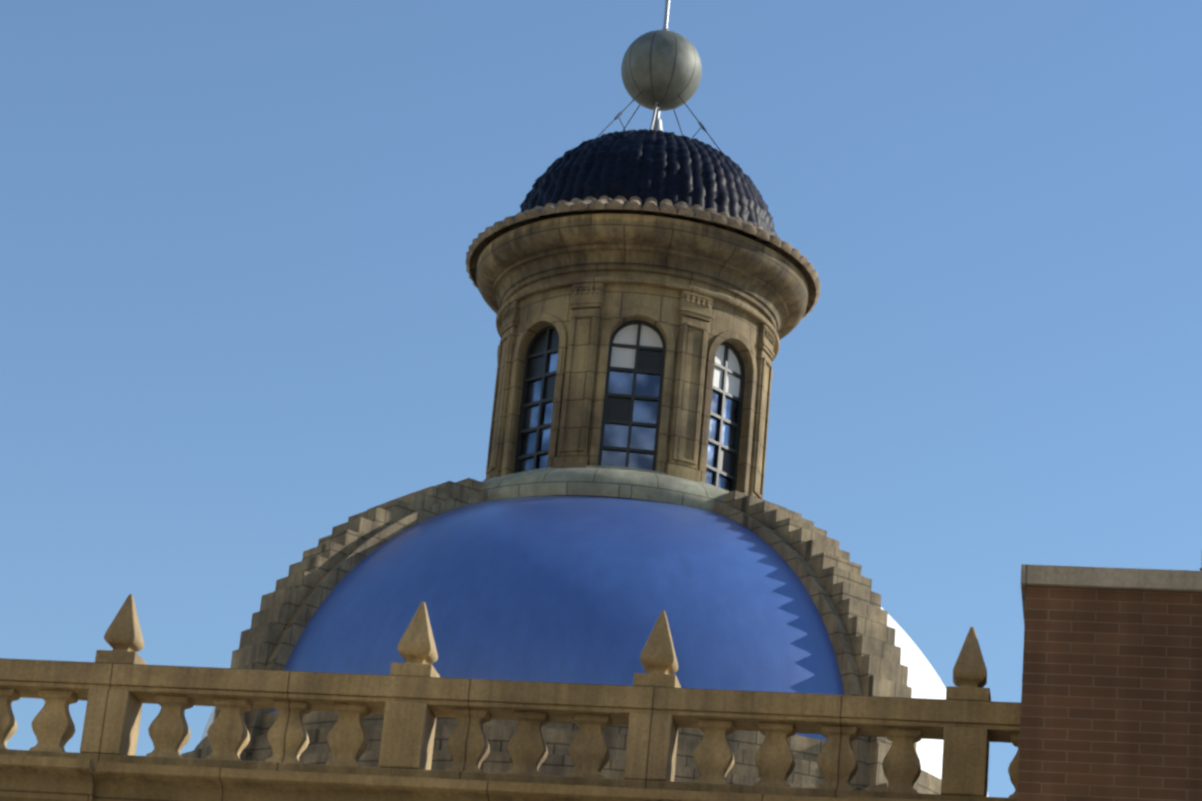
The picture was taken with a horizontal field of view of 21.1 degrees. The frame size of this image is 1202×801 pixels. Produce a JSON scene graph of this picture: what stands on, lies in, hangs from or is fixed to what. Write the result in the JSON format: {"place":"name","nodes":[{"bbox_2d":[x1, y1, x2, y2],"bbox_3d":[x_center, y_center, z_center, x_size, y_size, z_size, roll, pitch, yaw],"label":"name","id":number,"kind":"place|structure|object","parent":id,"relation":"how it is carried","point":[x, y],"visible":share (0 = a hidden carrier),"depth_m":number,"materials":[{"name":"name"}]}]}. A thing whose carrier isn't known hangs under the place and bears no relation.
{"place":"outdoors","nodes":[
{"label":"outdoors","id":0,"kind":"place"},
{"bbox_2d":[0,0,1201,797],"label":"sky","id":1,"kind":"structure","parent":0,"point":[243,319],"materials":[{"name":"blue"}]},
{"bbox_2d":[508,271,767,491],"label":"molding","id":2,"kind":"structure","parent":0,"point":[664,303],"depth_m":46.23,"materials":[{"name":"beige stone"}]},
{"bbox_2d":[513,320,744,491],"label":"arched windows","id":3,"kind":"structure","parent":2,"relation":"in","point":[633,396],"depth_m":45.97,"materials":[{"name":"blue glass"}]},
{"bbox_2d":[476,213,807,339],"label":"cornice","id":4,"kind":"structure","parent":2,"relation":"on","point":[770,284],"depth_m":46.38,"materials":[{"name":"beige stone"}]},
{"bbox_2d":[1017,564,1201,800],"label":"brick building","id":5,"kind":"structure","parent":0,"point":[1111,702],"depth_m":17.75,"materials":[{"name":"brown brick"}]},
{"label":"ground","id":6,"kind":"structure","parent":0,"visible":0},
{"bbox_2d":[0,754,934,800],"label":"ledge","id":7,"kind":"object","parent":6,"relation":"on","point":[31,778],"depth_m":18.92,"materials":[{"name":"stone"}]},
{"bbox_2d":[0,594,1020,800],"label":"balustrade","id":8,"kind":"object","parent":7,"relation":"on","point":[656,706],"visible":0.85,"depth_m":19.00,"materials":[{"name":"stone"}]},
{"bbox_3d":[-1.065,16.206,49.129,18.000,8.700,29.500,5,-21,0],"label":"church","id":9,"kind":"object","parent":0,"visible":0},
{"bbox_2d":[180,478,921,793],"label":"stepped dome ribs","id":10,"kind":"object","parent":9,"relation":"on","point":[847,603],"visible":0.42,"depth_m":42.53,"materials":[{"name":"stone"}]},
{"bbox_2d":[200,496,988,796],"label":"large dome","id":11,"kind":"structure","parent":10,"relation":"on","point":[576,589],"depth_m":41.63,"materials":[{"name":"paint"}]},
{"bbox_2d":[480,465,728,510],"bbox_3d":[0.260,2.025,46.820,5.600,0.750,5.600,5,-21,0],"label":"cupola base ring","id":12,"kind":"object","parent":11,"relation":"on","point":[624,482],"visible":0.19,"depth_m":44.35,"materials":[{"name":"grey stone"}]},
{"bbox_2d":[485,277,779,498],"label":"wall","id":13,"kind":"structure","parent":11,"relation":"on","point":[586,303],"depth_m":45.93,"materials":[{"name":"beige stone"}]},
{"bbox_2d":[465,196,820,318],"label":"eave tiles","id":14,"kind":"object","parent":13,"relation":"on","point":[682,209],"visible":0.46,"depth_m":46.43,"materials":[{"name":"stone"}]},
{"bbox_2d":[520,129,776,242],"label":"small dome roof","id":15,"kind":"structure","parent":14,"relation":"on","point":[643,165],"depth_m":47.19,"materials":[{"name":"blue tile"}]},
{"bbox_2d":[592,89,721,225],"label":"guy wires","id":16,"kind":"object","parent":15,"relation":"on","point":[619,114],"visible":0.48,"depth_m":48.60,"materials":[{"name":"grey metal"}]},
{"bbox_2d":[649,0,669,130],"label":"pole","id":17,"kind":"object","parent":15,"relation":"on","point":[656,123],"visible":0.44,"depth_m":49.22,"materials":[{"name":"white metal"}]},
{"bbox_2d":[621,30,701,110],"bbox_3d":[0.928,-5.065,49.547,1.240,1.240,1.240,5,-21,0],"label":"ball finial","id":18,"kind":"object","parent":17,"relation":"on","point":[663,68],"visible":0.98,"depth_m":49.10,"materials":[{"name":"grey metal"}]},
{"bbox_2d":[194,711,940,793],"bbox_3d":[-0.414,9.188,44.064,11.739,7.240,11.739,5,-21,0],"label":"dome drum","id":19,"kind":"object","parent":9,"relation":"on","point":[559,737],"visible":0.12,"depth_m":40.06,"materials":[{"name":"stone"}]}
]}

